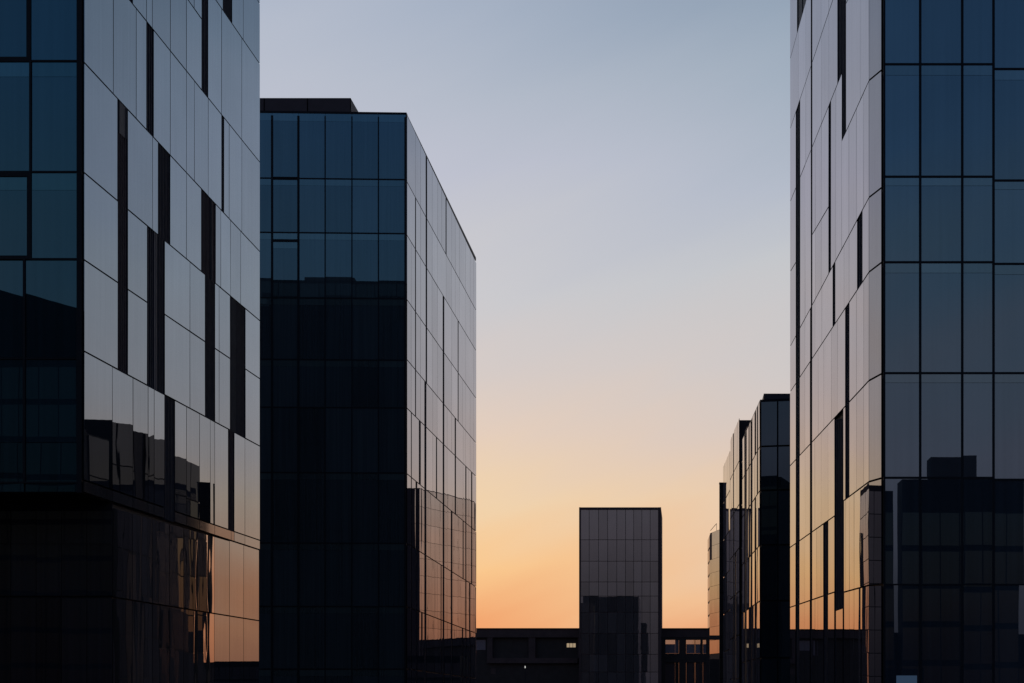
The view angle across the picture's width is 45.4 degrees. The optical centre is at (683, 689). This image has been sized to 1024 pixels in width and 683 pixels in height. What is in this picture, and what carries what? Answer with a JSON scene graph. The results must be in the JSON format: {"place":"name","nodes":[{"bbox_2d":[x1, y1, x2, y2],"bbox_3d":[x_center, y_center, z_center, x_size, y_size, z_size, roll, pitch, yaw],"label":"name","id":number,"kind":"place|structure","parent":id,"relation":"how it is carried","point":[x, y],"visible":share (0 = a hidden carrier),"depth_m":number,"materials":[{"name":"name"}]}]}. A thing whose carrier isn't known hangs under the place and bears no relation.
{"place":"outdoors","nodes":[
{"label":"outdoors","id":0,"kind":"place"},
{"bbox_2d":[257,98,475,682],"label":"office building","id":1,"kind":"structure","parent":0,"point":[367,540],"depth_m":93.56,"materials":[{"name":"metal"}]},
{"bbox_2d":[258,408,270,471],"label":"window pane","id":2,"kind":"structure","parent":1,"relation":"in","point":[265,413],"depth_m":93.37,"materials":[{"name":"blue glass"}]},
{"bbox_2d":[273,408,296,471],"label":"window pane","id":3,"kind":"structure","parent":1,"relation":"in","point":[284,419],"depth_m":93.39,"materials":[{"name":"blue glass"}]},
{"bbox_2d":[273,480,296,541],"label":"window pane","id":4,"kind":"structure","parent":1,"relation":"in","point":[284,491],"depth_m":93.39,"materials":[{"name":"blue glass"}]},
{"bbox_2d":[273,121,296,176],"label":"window pane","id":5,"kind":"structure","parent":1,"relation":"in","point":[284,132],"depth_m":93.41,"materials":[{"name":"blue glass"}]},
{"bbox_2d":[273,550,296,605],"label":"window pane","id":6,"kind":"structure","parent":1,"relation":"in","point":[284,561],"depth_m":93.41,"materials":[{"name":"blue glass"}]},
{"bbox_2d":[273,614,296,667],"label":"window pane","id":7,"kind":"structure","parent":1,"relation":"in","point":[284,625],"depth_m":93.39,"materials":[{"name":"blue glass"}]},
{"bbox_2d":[273,305,296,358],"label":"window pane","id":8,"kind":"structure","parent":1,"relation":"in","point":[284,316],"depth_m":93.39,"materials":[{"name":"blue glass"}]},
{"bbox_2d":[273,249,296,296],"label":"window pane","id":9,"kind":"structure","parent":1,"relation":"in","point":[284,260],"depth_m":93.39,"materials":[{"name":"blue glass"}]},
{"bbox_2d":[273,185,296,231],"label":"window pane","id":10,"kind":"structure","parent":1,"relation":"in","point":[284,196],"depth_m":93.39,"materials":[{"name":"blue glass"}]},
{"bbox_2d":[273,366,296,406],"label":"window pane","id":11,"kind":"structure","parent":1,"relation":"in","point":[284,378],"depth_m":93.39,"materials":[{"name":"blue glass"}]},
{"bbox_2d":[299,408,323,471],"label":"window pane","id":12,"kind":"structure","parent":1,"relation":"in","point":[311,421],"depth_m":93.46,"materials":[{"name":"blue glass"}]},
{"bbox_2d":[299,480,323,541],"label":"window pane","id":13,"kind":"structure","parent":1,"relation":"in","point":[311,492],"depth_m":93.46,"materials":[{"name":"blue glass"}]},
{"bbox_2d":[299,121,323,177],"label":"window pane","id":14,"kind":"structure","parent":1,"relation":"in","point":[311,141],"depth_m":93.46,"materials":[{"name":"blue glass"}]},
{"bbox_2d":[299,614,323,667],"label":"window pane","id":15,"kind":"structure","parent":1,"relation":"in","point":[311,642],"depth_m":93.46,"materials":[{"name":"blue glass"}]},
{"bbox_2d":[299,367,323,406],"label":"window pane","id":16,"kind":"structure","parent":1,"relation":"in","point":[311,379],"depth_m":93.46,"materials":[{"name":"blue glass"}]},
{"bbox_2d":[300,240,323,296],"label":"window pane","id":17,"kind":"structure","parent":1,"relation":"in","point":[311,251],"depth_m":93.46,"materials":[{"name":"blue glass"}]},
{"bbox_2d":[300,550,323,605],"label":"window pane","id":18,"kind":"structure","parent":1,"relation":"in","point":[311,561],"depth_m":93.46,"materials":[{"name":"blue glass"}]},
{"bbox_2d":[300,305,323,358],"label":"window pane","id":19,"kind":"structure","parent":1,"relation":"in","point":[311,316],"depth_m":93.46,"materials":[{"name":"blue glass"}]},
{"bbox_2d":[300,186,323,231],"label":"window pane","id":20,"kind":"structure","parent":1,"relation":"in","point":[311,197],"depth_m":93.46,"materials":[{"name":"blue glass"}]},
{"bbox_2d":[326,408,350,471],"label":"window pane","id":21,"kind":"structure","parent":1,"relation":"in","point":[338,420],"depth_m":93.51,"materials":[{"name":"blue glass"}]},
{"bbox_2d":[326,480,350,542],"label":"window pane","id":22,"kind":"structure","parent":1,"relation":"in","point":[338,492],"depth_m":93.51,"materials":[{"name":"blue glass"}]},
{"bbox_2d":[326,240,350,297],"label":"window pane","id":23,"kind":"structure","parent":1,"relation":"in","point":[338,252],"depth_m":93.51,"materials":[{"name":"blue glass"}]},
{"bbox_2d":[326,122,350,177],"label":"window pane","id":24,"kind":"structure","parent":1,"relation":"in","point":[338,134],"depth_m":93.51,"materials":[{"name":"blue glass"}]},
{"bbox_2d":[326,550,350,605],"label":"window pane","id":25,"kind":"structure","parent":1,"relation":"in","point":[338,562],"depth_m":93.51,"materials":[{"name":"blue glass"}]},
{"bbox_2d":[326,614,350,667],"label":"window pane","id":26,"kind":"structure","parent":1,"relation":"in","point":[338,626],"depth_m":93.51,"materials":[{"name":"blue glass"}]},
{"bbox_2d":[326,305,350,358],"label":"window pane","id":27,"kind":"structure","parent":1,"relation":"in","point":[338,317],"depth_m":93.51,"materials":[{"name":"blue glass"}]},
{"bbox_2d":[326,186,350,231],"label":"window pane","id":28,"kind":"structure","parent":1,"relation":"in","point":[338,198],"depth_m":93.51,"materials":[{"name":"blue glass"}]},
{"bbox_2d":[326,367,350,406],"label":"window pane","id":29,"kind":"structure","parent":1,"relation":"in","point":[338,379],"depth_m":93.51,"materials":[{"name":"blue glass"}]},
{"bbox_2d":[353,408,377,471],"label":"window pane","id":30,"kind":"structure","parent":1,"relation":"in","point":[365,421],"depth_m":93.58,"materials":[{"name":"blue glass"}]},
{"bbox_2d":[353,480,377,542],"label":"window pane","id":31,"kind":"structure","parent":1,"relation":"in","point":[365,492],"depth_m":93.58,"materials":[{"name":"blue glass"}]},
{"bbox_2d":[353,240,377,297],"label":"window pane","id":32,"kind":"structure","parent":1,"relation":"in","point":[365,252],"depth_m":93.58,"materials":[{"name":"blue glass"}]},
{"bbox_2d":[353,122,377,178],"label":"window pane","id":33,"kind":"structure","parent":1,"relation":"in","point":[365,134],"depth_m":93.58,"materials":[{"name":"blue glass"}]},
{"bbox_2d":[353,550,377,605],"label":"window pane","id":34,"kind":"structure","parent":1,"relation":"in","point":[365,562],"depth_m":93.58,"materials":[{"name":"blue glass"}]},
{"bbox_2d":[353,614,377,667],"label":"window pane","id":35,"kind":"structure","parent":1,"relation":"in","point":[365,626],"depth_m":93.58,"materials":[{"name":"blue glass"}]},
{"bbox_2d":[353,305,377,358],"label":"window pane","id":36,"kind":"structure","parent":1,"relation":"in","point":[365,318],"depth_m":93.58,"materials":[{"name":"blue glass"}]},
{"bbox_2d":[353,186,377,232],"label":"window pane","id":37,"kind":"structure","parent":1,"relation":"in","point":[365,198],"depth_m":93.58,"materials":[{"name":"blue glass"}]},
{"bbox_2d":[353,367,377,406],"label":"window pane","id":38,"kind":"structure","parent":1,"relation":"in","point":[365,379],"depth_m":93.58,"materials":[{"name":"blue glass"}]},
{"bbox_2d":[379,409,403,471],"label":"window pane","id":39,"kind":"structure","parent":1,"relation":"in","point":[391,421],"depth_m":93.62,"materials":[{"name":"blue glass"}]},
{"bbox_2d":[379,480,403,542],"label":"window pane","id":40,"kind":"structure","parent":1,"relation":"in","point":[391,492],"depth_m":93.62,"materials":[{"name":"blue glass"}]},
{"bbox_2d":[379,241,403,297],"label":"window pane","id":41,"kind":"structure","parent":1,"relation":"in","point":[391,253],"depth_m":93.62,"materials":[{"name":"blue glass"}]},
{"bbox_2d":[379,122,403,178],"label":"window pane","id":42,"kind":"structure","parent":1,"relation":"in","point":[391,134],"depth_m":93.62,"materials":[{"name":"blue glass"}]},
{"bbox_2d":[379,550,403,605],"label":"window pane","id":43,"kind":"structure","parent":1,"relation":"in","point":[391,562],"depth_m":93.62,"materials":[{"name":"blue glass"}]},
{"bbox_2d":[379,614,403,667],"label":"window pane","id":44,"kind":"structure","parent":1,"relation":"in","point":[391,626],"depth_m":93.62,"materials":[{"name":"blue glass"}]},
{"bbox_2d":[379,306,403,359],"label":"window pane","id":45,"kind":"structure","parent":1,"relation":"in","point":[391,318],"depth_m":93.62,"materials":[{"name":"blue glass"}]},
{"bbox_2d":[379,186,403,232],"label":"window pane","id":46,"kind":"structure","parent":1,"relation":"in","point":[391,199],"depth_m":93.62,"materials":[{"name":"blue glass"}]},
{"bbox_2d":[379,367,403,406],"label":"window pane","id":47,"kind":"structure","parent":1,"relation":"in","point":[391,379],"depth_m":93.62,"materials":[{"name":"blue glass"}]},
{"bbox_2d":[259,0,790,643],"label":"sky","id":48,"kind":"structure","parent":0,"point":[615,174],"materials":[{"name":"blue"}]},
{"bbox_2d":[723,419,750,682],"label":"office building","id":49,"kind":"structure","parent":0,"point":[732,569],"depth_m":120.06,"materials":[{"name":"dark metal"},{"name":"glass"}]},
{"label":"pavement","id":50,"kind":"structure","parent":0,"visible":0},
{"bbox_2d":[719,482,722,682],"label":"fin wall","id":51,"kind":"structure","parent":50,"relation":"on","point":[720,582],"depth_m":133.09,"materials":[{"name":"concrete"}]},
{"label":"ground","id":52,"kind":"structure","parent":0,"visible":0},
{"bbox_2d":[0,0,259,682],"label":"office building","id":53,"kind":"structure","parent":52,"relation":"on","point":[129,339],"depth_m":53.10,"materials":[{"name":"metal"}]},
{"bbox_2d":[0,598,10,682],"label":"podium window","id":54,"kind":"structure","parent":53,"relation":"in","point":[5,603],"depth_m":51.45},
{"bbox_2d":[0,261,22,357],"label":"window pane","id":55,"kind":"structure","parent":53,"relation":"in","point":[11,272],"depth_m":48.95,"materials":[{"name":"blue glass"}]},
{"bbox_2d":[0,360,22,442],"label":"window pane","id":56,"kind":"structure","parent":53,"relation":"in","point":[11,371],"depth_m":48.95,"materials":[{"name":"blue glass"}]},
{"bbox_2d":[0,443,22,481],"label":"window pane","id":57,"kind":"structure","parent":53,"relation":"in","point":[11,454],"depth_m":48.95,"materials":[{"name":"blue glass"}]},
{"bbox_2d":[0,190,26,254],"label":"window pane","id":58,"kind":"structure","parent":53,"relation":"in","point":[13,203],"depth_m":48.95,"materials":[{"name":"blue glass"}]},
{"bbox_2d":[0,0,26,56],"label":"window pane","id":59,"kind":"structure","parent":53,"relation":"in","point":[13,13],"depth_m":48.95,"materials":[{"name":"blue glass"}]},
{"bbox_2d":[0,77,28,170],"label":"window pane","id":60,"kind":"structure","parent":53,"relation":"in","point":[14,91],"depth_m":48.95,"materials":[{"name":"blue glass"}]},
{"bbox_2d":[11,598,35,682],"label":"podium window","id":61,"kind":"structure","parent":53,"relation":"in","point":[23,610],"depth_m":51.45,"materials":[{"name":"glass"}]},
{"bbox_2d":[11,544,35,595],"bbox_3d":[-28.244,-5.123,51.475,1.064,2.203,0.051,0,0,0],"label":"podium window","id":62,"kind":"structure","parent":53,"relation":"in","point":[23,556],"depth_m":51.45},
{"bbox_2d":[11,504,35,543],"bbox_3d":[-28.244,-7.102,51.475,1.064,1.715,0.051,0,0,0],"label":"podium window","id":63,"kind":"structure","parent":53,"relation":"in","point":[23,516],"depth_m":51.45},
{"bbox_2d":[36,598,61,682],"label":"podium window","id":64,"kind":"structure","parent":53,"relation":"in","point":[48,610],"depth_m":51.45,"materials":[{"name":"glass"}]},
{"bbox_2d":[36,544,61,595],"bbox_3d":[-27.159,-5.123,51.474,1.064,2.203,0.052,0,0,0],"label":"podium window","id":65,"kind":"structure","parent":53,"relation":"in","point":[48,556],"depth_m":51.45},
{"bbox_2d":[36,504,61,543],"bbox_3d":[-27.159,-7.102,51.475,1.064,1.715,0.050,0,0,0],"label":"podium window","id":66,"kind":"structure","parent":53,"relation":"in","point":[48,516],"depth_m":51.45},
{"bbox_2d":[26,261,76,357],"bbox_3d":[-25.733,-15.490,48.974,2.059,3.934,0.052,0,0,0],"label":"window pane","id":67,"kind":"structure","parent":53,"relation":"in","point":[51,286],"depth_m":48.95,"materials":[{"name":"blue glass"}]},
{"bbox_2d":[26,360,76,442],"bbox_3d":[-25.733,-11.747,48.974,2.059,3.358,0.051,0,0,0],"label":"window pane","id":68,"kind":"structure","parent":53,"relation":"in","point":[51,385],"depth_m":48.95,"materials":[{"name":"blue glass"}]},
{"bbox_2d":[26,443,76,481],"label":"window pane","id":69,"kind":"structure","parent":53,"relation":"in","point":[45,462],"depth_m":48.95,"materials":[{"name":"blue glass"}]},
{"bbox_2d":[32,77,76,170],"bbox_3d":[-25.608,-23.024,48.974,1.808,3.818,0.051,0,0,0],"label":"window pane","id":70,"kind":"structure","parent":53,"relation":"in","point":[54,99],"depth_m":48.95,"materials":[{"name":"blue glass"}]},
{"bbox_2d":[32,190,76,257],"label":"window pane","id":71,"kind":"structure","parent":53,"relation":"in","point":[54,212],"depth_m":48.95,"materials":[{"name":"blue glass"}]},
{"bbox_2d":[32,0,76,59],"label":"window pane","id":72,"kind":"structure","parent":53,"relation":"in","point":[54,22],"depth_m":48.95,"materials":[{"name":"blue glass"}]},
{"bbox_2d":[62,598,86,682],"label":"podium window","id":73,"kind":"structure","parent":53,"relation":"in","point":[74,610],"depth_m":51.45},
{"bbox_2d":[62,544,86,595],"bbox_3d":[-26.075,-5.123,51.474,1.064,2.203,0.051,0,0,0],"label":"podium window","id":74,"kind":"structure","parent":53,"relation":"in","point":[74,556],"depth_m":51.45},
{"bbox_2d":[62,504,86,543],"bbox_3d":[-26.075,-7.102,51.475,1.064,1.715,0.050,0,0,0],"label":"podium window","id":75,"kind":"structure","parent":53,"relation":"in","point":[74,516],"depth_m":51.45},
{"bbox_2d":[87,598,111,682],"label":"podium window","id":76,"kind":"structure","parent":53,"relation":"in","point":[99,610],"depth_m":51.45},
{"bbox_2d":[87,544,111,595],"bbox_3d":[-24.991,-5.123,51.475,1.064,2.203,0.051,0,0,0],"label":"podium window","id":77,"kind":"structure","parent":53,"relation":"in","point":[99,556],"depth_m":51.45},
{"bbox_2d":[87,504,111,543],"bbox_3d":[-24.991,-7.102,51.475,1.064,1.715,0.050,0,0,0],"label":"podium window","id":78,"kind":"structure","parent":53,"relation":"in","point":[99,516],"depth_m":51.45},
{"bbox_2d":[475,628,709,682],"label":"building","id":79,"kind":"structure","parent":52,"relation":"on","point":[542,655],"depth_m":356.50,"materials":[{"name":"concrete"}]},
{"bbox_2d":[579,507,661,682],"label":"office tower","id":80,"kind":"structure","parent":52,"relation":"on","point":[620,587],"depth_m":349.95,"materials":[{"name":"dark metal"},{"name":"glass"}]},
{"bbox_2d":[708,523,718,682],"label":"office tower","id":81,"kind":"structure","parent":52,"relation":"on","point":[713,582],"depth_m":389.95,"materials":[{"name":"glass"}]},
{"bbox_2d":[742,394,791,682],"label":"office building","id":82,"kind":"structure","parent":52,"relation":"on","point":[766,547],"depth_m":96.87,"materials":[{"name":"metal"}]},
{"bbox_2d":[761,602,776,656],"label":"window pane","id":83,"kind":"structure","parent":82,"relation":"in","point":[768,609],"depth_m":96.84,"materials":[{"name":"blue glass"}]},
{"bbox_2d":[761,546,776,599],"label":"window pane","id":84,"kind":"structure","parent":82,"relation":"in","point":[768,553],"depth_m":96.84,"materials":[{"name":"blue glass"}]},
{"bbox_2d":[761,491,776,544],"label":"window pane","id":85,"kind":"structure","parent":82,"relation":"in","point":[768,498],"depth_m":96.85,"materials":[{"name":"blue glass"}]},
{"bbox_2d":[790,0,1023,682],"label":"office building","id":86,"kind":"structure","parent":52,"relation":"on","point":[907,340],"depth_m":46.95,"materials":[{"name":"metal"}]},
{"bbox_2d":[885,479,918,583],"bbox_3d":[8.523,-6.189,46.975,1.363,4.136,0.050,0,0,0],"label":"window pane","id":87,"kind":"structure","parent":86,"relation":"in","point":[901,495],"depth_m":46.95,"materials":[{"name":"blue glass"}]},
{"bbox_2d":[885,75,918,174],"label":"window pane","id":88,"kind":"structure","parent":86,"relation":"in","point":[901,91],"depth_m":46.95,"materials":[{"name":"blue glass"}]},
{"bbox_2d":[885,273,918,371],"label":"window pane","id":89,"kind":"structure","parent":86,"relation":"in","point":[901,289],"depth_m":46.95,"materials":[{"name":"blue glass"}]},
{"bbox_2d":[885,585,918,682],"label":"window pane","id":90,"kind":"structure","parent":86,"relation":"in","point":[901,601],"depth_m":46.95,"materials":[{"name":"blue glass"}]},
{"bbox_2d":[885,383,918,476],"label":"window pane","id":91,"kind":"structure","parent":86,"relation":"in","point":[901,399],"depth_m":46.95,"materials":[{"name":"blue glass"}]},
{"bbox_2d":[885,186,918,260],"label":"window pane","id":92,"kind":"structure","parent":86,"relation":"in","point":[901,202],"depth_m":46.95,"materials":[{"name":"blue glass"}]},
{"bbox_2d":[885,0,918,62],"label":"window pane","id":93,"kind":"structure","parent":86,"relation":"in","point":[901,16],"depth_m":46.95,"materials":[{"name":"blue glass"}]},
{"bbox_2d":[922,479,960,583],"bbox_3d":[10.039,-6.189,46.974,1.610,4.136,0.051,0,0,0],"label":"window pane","id":94,"kind":"structure","parent":86,"relation":"in","point":[941,498],"depth_m":46.95,"materials":[{"name":"blue glass"}]},
{"bbox_2d":[922,75,960,174],"bbox_3d":[10.039,-21.998,46.974,1.610,3.946,0.051,0,0,0],"label":"window pane","id":95,"kind":"structure","parent":86,"relation":"in","point":[941,94],"depth_m":46.95,"materials":[{"name":"blue glass"}]},
{"bbox_2d":[922,273,960,371],"bbox_3d":[10.039,-14.310,46.975,1.610,3.896,0.051,0,0,0],"label":"window pane","id":96,"kind":"structure","parent":86,"relation":"in","point":[941,292],"depth_m":46.95,"materials":[{"name":"blue glass"}]},
{"bbox_2d":[922,585,960,682],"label":"window pane","id":97,"kind":"structure","parent":86,"relation":"in","point":[941,604],"depth_m":46.95,"materials":[{"name":"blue glass"}]},
{"bbox_2d":[922,383,960,476],"bbox_3d":[10.039,-10.126,46.973,1.610,3.696,0.053,0,0,0],"label":"window pane","id":98,"kind":"structure","parent":86,"relation":"in","point":[941,402],"depth_m":46.95,"materials":[{"name":"blue glass"}]},
{"bbox_2d":[922,186,960,260],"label":"window pane","id":99,"kind":"structure","parent":86,"relation":"in","point":[941,205],"depth_m":46.95,"materials":[{"name":"blue glass"}]},
{"bbox_2d":[922,0,960,62],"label":"window pane","id":100,"kind":"structure","parent":86,"relation":"in","point":[941,19],"depth_m":46.95,"materials":[{"name":"blue glass"}]},
{"bbox_2d":[964,479,991,583],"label":"window pane","id":101,"kind":"structure","parent":86,"relation":"in","point":[977,492],"depth_m":46.95,"materials":[{"name":"blue glass"}]},
{"bbox_2d":[964,75,991,174],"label":"window pane","id":102,"kind":"structure","parent":86,"relation":"in","point":[977,88],"depth_m":46.95,"materials":[{"name":"blue glass"}]},
{"bbox_2d":[964,273,991,371],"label":"window pane","id":103,"kind":"structure","parent":86,"relation":"in","point":[977,286],"depth_m":46.95,"materials":[{"name":"blue glass"}]},
{"bbox_2d":[964,585,991,682],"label":"window pane","id":104,"kind":"structure","parent":86,"relation":"in","point":[977,598],"depth_m":46.95,"materials":[{"name":"blue glass"}]},
{"bbox_2d":[964,383,991,476],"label":"window pane","id":105,"kind":"structure","parent":86,"relation":"in","point":[977,396],"depth_m":46.95,"materials":[{"name":"blue glass"}]},
{"bbox_2d":[964,186,991,260],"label":"window pane","id":106,"kind":"structure","parent":86,"relation":"in","point":[977,199],"depth_m":46.95,"materials":[{"name":"blue glass"}]},
{"bbox_2d":[964,0,991,62],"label":"window pane","id":107,"kind":"structure","parent":86,"relation":"in","point":[977,13],"depth_m":46.95,"materials":[{"name":"blue glass"}]},
{"bbox_2d":[995,481,1023,583],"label":"window pane","id":108,"kind":"structure","parent":86,"relation":"in","point":[1009,495],"depth_m":46.95,"materials":[{"name":"blue glass"}]},
{"bbox_2d":[995,80,1023,178],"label":"window pane","id":109,"kind":"structure","parent":86,"relation":"in","point":[1009,94],"depth_m":46.95,"materials":[{"name":"blue glass"}]},
{"bbox_2d":[995,585,1023,682],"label":"window pane","id":110,"kind":"structure","parent":86,"relation":"in","point":[1009,599],"depth_m":46.95,"materials":[{"name":"black glass"}]},
{"bbox_2d":[995,275,1023,371],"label":"window pane","id":111,"kind":"structure","parent":86,"relation":"in","point":[1009,289],"depth_m":46.95,"materials":[{"name":"blue glass"}]},
{"bbox_2d":[995,383,1023,478],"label":"window pane","id":112,"kind":"structure","parent":86,"relation":"in","point":[1009,397],"depth_m":46.95,"materials":[{"name":"blue glass"}]},
{"bbox_2d":[995,190,1023,262],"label":"window pane","id":113,"kind":"structure","parent":86,"relation":"in","point":[1009,204],"depth_m":46.95,"materials":[{"name":"blue glass"}]},
{"bbox_2d":[995,0,1023,67],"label":"window pane","id":114,"kind":"structure","parent":86,"relation":"in","point":[1009,14],"depth_m":46.95,"materials":[{"name":"blue glass"}]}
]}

